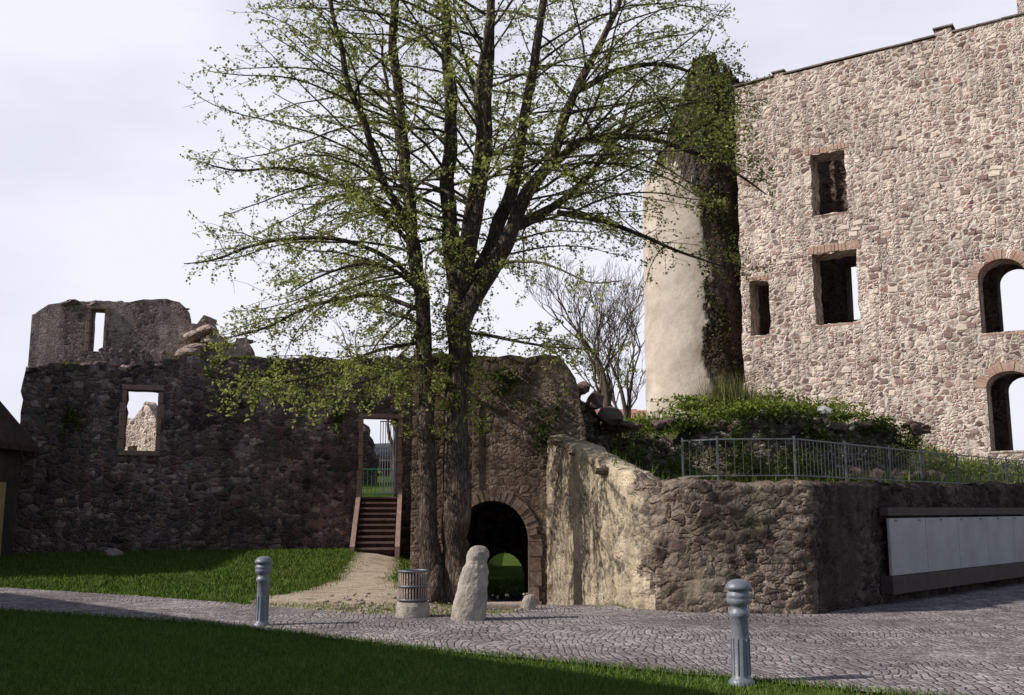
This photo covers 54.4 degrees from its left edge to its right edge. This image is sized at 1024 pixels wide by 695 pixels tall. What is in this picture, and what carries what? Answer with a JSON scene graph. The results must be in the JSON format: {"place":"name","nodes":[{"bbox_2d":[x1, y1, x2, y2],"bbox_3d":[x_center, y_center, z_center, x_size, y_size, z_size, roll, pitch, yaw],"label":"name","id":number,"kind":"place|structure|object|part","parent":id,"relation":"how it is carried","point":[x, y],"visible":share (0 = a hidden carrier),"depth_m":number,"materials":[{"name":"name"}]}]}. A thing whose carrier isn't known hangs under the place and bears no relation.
{"place":"outdoors","nodes":[
{"label":"outdoors","id":0,"kind":"place"},
{"bbox_2d":[362,470,392,496],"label":"terrace","id":1,"kind":"structure","parent":0,"point":[364,493],"depth_m":37.50,"materials":[{"name":"green plant"}]},
{"bbox_2d":[125,401,157,450],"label":"ruined gable wall","id":2,"kind":"structure","parent":1,"relation":"on","point":[141,431],"depth_m":44.49,"materials":[{"name":"stone"}]},
{"bbox_2d":[28,299,262,365],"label":"ruined keep wall","id":3,"kind":"structure","parent":1,"relation":"on","point":[58,333],"depth_m":38.02,"materials":[{"name":"stone"}]},
{"bbox_2d":[84,305,109,350],"bbox_3d":[-15.788,-0.706,37.940,0.836,1.754,0.319,2,-9,-10],"label":"slot surround","id":4,"kind":"object","parent":3,"relation":"attached to","point":[88,326],"visible":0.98,"depth_m":37.82,"materials":[{"name":"red stone"}]},
{"bbox_2d":[32,299,253,355],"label":"loose top stones","id":5,"kind":"object","parent":3,"relation":"on","point":[200,333],"visible":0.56,"depth_m":37.94,"materials":[{"name":"stone"}]},
{"bbox_2d":[362,424,377,483],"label":"ruin wall","id":6,"kind":"structure","parent":1,"relation":"on","point":[370,459],"depth_m":40.15,"materials":[{"name":"stone"}]},
{"bbox_2d":[331,316,411,478],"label":"bare tree","id":7,"kind":"object","parent":1,"relation":"on","point":[392,446],"visible":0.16,"depth_m":44.14,"materials":[{"name":"brown plant"}]},
{"bbox_2d":[362,468,391,494],"bbox_3d":[-4.350,4.653,34.297,2.300,0.970,0.040,0,-9,0],"label":"green railing","id":8,"kind":"object","parent":1,"relation":"on","point":[367,469],"visible":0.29,"depth_m":34.31,"materials":[{"name":"metal"}]},
{"bbox_2d":[374,443,391,472],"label":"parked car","id":9,"kind":"object","parent":1,"relation":"on","point":[377,449],"visible":0.2,"depth_m":45.88,"materials":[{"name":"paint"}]},
{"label":"windows","id":10,"kind":"part","parent":9,"relation":"part of","materials":[{"name":"glass"}]},
{"bbox_2d":[251,552,516,614],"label":"dirt path","id":11,"kind":"structure","parent":0,"point":[367,574],"depth_m":19.81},
{"bbox_2d":[312,592,527,613],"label":"path stones","id":12,"kind":"object","parent":11,"relation":"on","point":[393,597],"visible":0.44,"depth_m":16.76,"materials":[{"name":"stone"}]},
{"bbox_2d":[486,602,521,609],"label":"stone slab","id":13,"kind":"structure","parent":11,"relation":"on","point":[506,605],"depth_m":15.99,"materials":[{"name":"stone"}]},
{"bbox_2d":[0,550,1003,694],"bbox_3d":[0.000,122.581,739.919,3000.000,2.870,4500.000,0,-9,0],"label":"ground","id":14,"kind":"structure","parent":0,"point":[503,566],"depth_m":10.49,"materials":[{"name":"green plant"}]},
{"bbox_2d":[0,448,20,557],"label":"walls","id":15,"kind":"structure","parent":14,"relation":"on","point":[9,466],"depth_m":28.03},
{"bbox_2d":[0,482,5,554],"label":"ochre door","id":16,"kind":"structure","parent":15,"relation":"attached to","point":[2,492],"depth_m":27.54,"materials":[{"name":"paint"}]},
{"bbox_2d":[0,401,38,451],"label":"roof","id":17,"kind":"structure","parent":15,"relation":"attached to","point":[14,435],"depth_m":28.34,"materials":[{"name":"tile"}]},
{"bbox_2d":[103,548,123,556],"bbox_3d":[-11.284,5.877,28.212,0.563,0.358,0.479,-7,-11,36],"label":"lawn boulder","id":18,"kind":"object","parent":14,"relation":"on","point":[115,552],"visible":0.65,"depth_m":28.07,"materials":[{"name":"stone"}]},
{"bbox_2d":[0,547,409,602],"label":"lawn grass","id":19,"kind":"structure","parent":14,"relation":"on","point":[70,584],"depth_m":24.35,"materials":[{"name":"green plant"}]},
{"bbox_2d":[13,354,412,553],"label":"castle curtain wall","id":20,"kind":"structure","parent":14,"relation":"on","point":[198,478],"depth_m":30.83,"materials":[{"name":"stone"}]},
{"bbox_2d":[95,361,145,366],"bbox_3d":[-11.741,0.563,31.057,2.300,0.140,0.500,3,-10,-17],"label":"machicolation ledge","id":21,"kind":"object","parent":20,"relation":"on","point":[111,363],"visible":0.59,"depth_m":30.64,"materials":[{"name":"stone"}]},
{"bbox_2d":[25,355,382,372],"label":"wall top stones","id":22,"kind":"object","parent":20,"relation":"on","point":[36,368],"depth_m":30.64,"materials":[{"name":"stone"}]},
{"bbox_2d":[58,360,568,463],"bbox_3d":[-4.654,1.588,27.751,17.234,3.894,6.710,-6,-11,34],"label":"wall ivy","id":23,"kind":"object","parent":20,"relation":"attached to","point":[505,377],"depth_m":21.09,"materials":[{"name":"green plant"}]},
{"bbox_2d":[379,421,396,493],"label":"iron gate","id":24,"kind":"structure","parent":20,"relation":"attached to","point":[387,460],"depth_m":32.88,"materials":[{"name":"grey metal"}]},
{"bbox_2d":[350,488,401,558],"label":"entrance staircase","id":25,"kind":"structure","parent":14,"relation":"on","point":[373,526],"depth_m":30.65,"materials":[{"name":"red stone"}]},
{"bbox_2d":[395,569,429,617],"bbox_3d":[-1.497,3.747,15.048,0.514,0.755,0.509,0,-9,0],"label":"litter basket","id":26,"kind":"object","parent":14,"relation":"on","point":[412,598],"visible":0.92,"depth_m":14.88,"materials":[{"name":"metal"}]},
{"bbox_2d":[402,560,523,594],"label":"grass beyond gate","id":27,"kind":"structure","parent":14,"relation":"on","point":[497,589],"depth_m":36.81,"materials":[{"name":"green plant"}]},
{"bbox_2d":[0,601,944,694],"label":"foreground grass","id":28,"kind":"structure","parent":14,"relation":"on","point":[231,641],"depth_m":10.24,"materials":[{"name":"green plant"}]},
{"bbox_2d":[178,0,788,604],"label":"lime tree","id":29,"kind":"object","parent":14,"relation":"on","point":[470,276],"visible":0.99,"depth_m":18.46,"materials":[{"name":"green plant"}]},
{"bbox_2d":[467,508,527,594],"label":"arch wall","id":30,"kind":"structure","parent":14,"relation":"on","point":[494,531],"depth_m":25.75,"materials":[{"name":"stone"}]},
{"bbox_2d":[410,351,585,604],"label":"arched gate wall","id":31,"kind":"structure","parent":14,"relation":"on","point":[504,460],"depth_m":20.98,"materials":[{"name":"stone"}]},
{"bbox_2d":[63,353,478,377],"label":"wall top weeds","id":32,"kind":"object","parent":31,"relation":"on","point":[229,356],"depth_m":31.73,"materials":[{"name":"green plant"}]},
{"bbox_2d":[98,347,168,363],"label":"machicolation stumps","id":33,"kind":"object","parent":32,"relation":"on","point":[125,357],"visible":0.81,"depth_m":30.85,"materials":[{"name":"stone"}]},
{"bbox_2d":[432,355,492,360],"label":"wall top stones","id":34,"kind":"object","parent":31,"relation":"on","point":[486,359],"depth_m":21.20,"materials":[{"name":"brown stone"}]},
{"bbox_2d":[472,395,473,484],"bbox_3d":[-0.820,1.938,20.909,0.030,1.900,0.030,0,-9,0],"label":"conduit","id":35,"kind":"object","parent":31,"relation":"attached to","point":[472,446],"visible":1,"depth_m":20.87,"materials":[{"name":"metal"}]},
{"bbox_2d":[442,489,541,604],"bbox_3d":[-0.412,4.246,20.695,2.083,2.563,0.314,0,-9,0],"label":"arch ring","id":36,"kind":"object","parent":31,"relation":"attached to","point":[534,572],"visible":0.56,"depth_m":20.63,"materials":[{"name":"stone"}]},
{"bbox_2d":[470,499,527,550],"bbox_3d":[-0.420,5.427,23.484,1.640,3.665,4.300,0,-9,0],"label":"passage vault","id":37,"kind":"object","parent":31,"relation":"attached to","point":[477,509],"visible":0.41,"depth_m":24.29,"materials":[{"name":"black stone"}]},
{"bbox_2d":[596,410,645,419],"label":"distant house","id":38,"kind":"structure","parent":14,"relation":"on","point":[634,411],"depth_m":69.98,"materials":[{"name":"red tile"}]},
{"bbox_2d":[725,579,754,685],"bbox_3d":[2.150,2.724,9.385,0.252,1.057,0.252,0,-9,0],"label":"bollard","id":39,"kind":"object","parent":14,"relation":"on","point":[738,596],"visible":0.98,"depth_m":9.33,"materials":[{"name":"grey metal"}]},
{"bbox_2d":[546,434,1023,613],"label":"stone retaining wall","id":40,"kind":"structure","parent":14,"relation":"on","point":[622,533],"depth_m":16.17,"materials":[{"name":"beige stone"}]},
{"bbox_2d":[553,441,608,474],"bbox_3d":[1.379,2.072,18.579,0.580,0.901,3.867,3,-10,-18],"label":"coping rubble","id":41,"kind":"object","parent":40,"relation":"on","point":[602,471],"visible":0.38,"depth_m":17.40,"materials":[{"name":"stone"}]},
{"bbox_2d":[681,436,1023,484],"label":"metal railing","id":42,"kind":"object","parent":40,"relation":"on","point":[795,475],"visible":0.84,"depth_m":18.22,"materials":[{"name":"metal"}]},
{"bbox_2d":[879,508,1023,515],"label":"band","id":43,"kind":"object","parent":40,"relation":"attached to","point":[935,511],"visible":1,"depth_m":18.74,"materials":[{"name":"metal"}]},
{"bbox_2d":[880,562,1023,594],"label":"plinth","id":44,"kind":"structure","parent":40,"relation":"attached to","point":[905,583],"depth_m":18.40,"materials":[{"name":"grey concrete"}]},
{"bbox_2d":[886,516,1023,575],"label":"sheets","id":45,"kind":"object","parent":44,"relation":"on","point":[915,545],"visible":1,"depth_m":18.76,"materials":[{"name":"grey metal"}]},
{"bbox_2d":[732,0,1023,466],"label":"palace ruin","id":46,"kind":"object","parent":14,"relation":"on","point":[900,187],"visible":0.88,"depth_m":34.19,"materials":[{"name":"stone"}]},
{"bbox_2d":[0,582,1023,694],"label":"cobbled road","id":47,"kind":"structure","parent":0,"point":[969,642],"depth_m":12.92,"materials":[{"name":"grey stone"}]},
{"bbox_2d":[254,556,272,625],"bbox_3d":[-3.490,3.461,13.936,0.252,1.057,0.252,0,-9,0],"label":"bollard","id":48,"kind":"object","parent":47,"relation":"on","point":[263,568],"visible":0.99,"depth_m":13.88,"materials":[{"name":"grey metal"}]},
{"bbox_2d":[451,545,488,620],"bbox_3d":[-0.617,3.512,14.630,0.562,1.185,0.447,0,-9,0],"label":"standing stone","id":49,"kind":"object","parent":47,"relation":"on","point":[470,602],"visible":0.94,"depth_m":14.48,"materials":[{"name":"stone"}]},
{"bbox_2d":[520,594,536,609],"bbox_3d":[0.256,4.257,16.026,0.282,0.560,0.215,0,-9,0],"label":"guard stone","id":50,"kind":"object","parent":47,"relation":"on","point":[529,602],"visible":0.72,"depth_m":15.98,"materials":[{"name":"stone"}]},
{"bbox_2d":[0,0,1023,449],"label":"sky","id":51,"kind":"structure","parent":0,"point":[97,195],"materials":[{"name":"white"}]},
{"bbox_2d":[603,410,1023,484],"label":"grassy bank","id":52,"kind":"structure","parent":0,"point":[671,436],"depth_m":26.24,"materials":[{"name":"plant"}]},
{"bbox_2d":[524,256,643,409],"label":"bare tree","id":53,"kind":"object","parent":52,"relation":"on","point":[604,390],"visible":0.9,"depth_m":51.82,"materials":[{"name":"brown plant"}]},
{"bbox_2d":[561,270,645,419],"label":"bare tree","id":54,"kind":"object","parent":52,"relation":"on","point":[627,408],"visible":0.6,"depth_m":58.14,"materials":[{"name":"brown plant"}]},
{"bbox_2d":[611,438,725,479],"bbox_3d":[2.938,2.337,19.593,2.333,1.083,1.295,4,-10,-22],"label":"garden shrub","id":55,"kind":"object","parent":52,"relation":"on","point":[673,468],"visible":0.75,"depth_m":19.48,"materials":[{"name":"green plant"}]},
{"bbox_2d":[643,52,757,418],"bbox_3d":[7.962,-2.592,40.700,5.136,18.371,5.145,0,-9,0],"label":"round tower ruin","id":56,"kind":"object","parent":52,"relation":"on","point":[688,332],"visible":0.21,"depth_m":39.03,"materials":[{"name":"paint"}]},
{"bbox_2d":[677,365,771,424],"bbox_3d":[6.241,1.317,28.292,2.380,1.687,2.373,3,-10,-21],"label":"tall grass tuft","id":57,"kind":"object","parent":52,"relation":"on","point":[715,393],"visible":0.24,"depth_m":28.25,"materials":[{"name":"green plant"}]},
{"bbox_2d":[579,394,908,481],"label":"rubble ruin wall","id":58,"kind":"structure","parent":52,"relation":"on","point":[597,434],"depth_m":23.38,"materials":[{"name":"plant"}]},
{"bbox_2d":[645,404,930,469],"bbox_3d":[6.617,2.137,23.352,7.006,1.568,1.813,1,-9,-5],"label":"ivy","id":59,"kind":"object","parent":58,"relation":"attached to","point":[821,435],"visible":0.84,"depth_m":23.14,"materials":[{"name":"green plant"}]},
{"bbox_2d":[817,405,832,419],"bbox_3d":[7.315,1.513,23.246,0.358,0.333,0.265,-4,-10,23],"label":"white boulder","id":60,"kind":"object","parent":58,"relation":"on","point":[824,409],"visible":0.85,"depth_m":23.16,"materials":[{"name":"white stone"}]},
{"bbox_2d":[577,381,947,483],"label":"fallen stones","id":61,"kind":"object","parent":52,"relation":"on","point":[610,418],"visible":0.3,"depth_m":23.18,"materials":[{"name":"grey stone"}]},
{"bbox_2d":[624,387,914,435],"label":"weeds","id":62,"kind":"object","parent":52,"relation":"on","point":[694,403],"visible":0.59,"depth_m":25.69,"materials":[{"name":"green plant"}]},
{"bbox_2d":[608,426,952,478],"bbox_3d":[6.228,2.364,22.492,8.114,1.245,1.756,0,-9,0],"label":"scrub","id":63,"kind":"object","parent":52,"relation":"on","point":[635,434],"visible":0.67,"depth_m":22.57,"materials":[{"name":"green plant"}]},
{"bbox_2d":[724,440,860,481],"bbox_3d":[5.697,2.417,20.273,2.804,1.080,1.418,0,-9,0],"label":"garden shrub","id":64,"kind":"object","parent":52,"relation":"on","point":[781,470],"visible":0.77,"depth_m":20.14,"materials":[{"name":"green plant"}]},
{"bbox_2d":[888,447,1023,483],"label":"garden shrub","id":65,"kind":"object","parent":52,"relation":"on","point":[982,467],"visible":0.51,"depth_m":24.54,"materials":[{"name":"green plant"}]}
]}

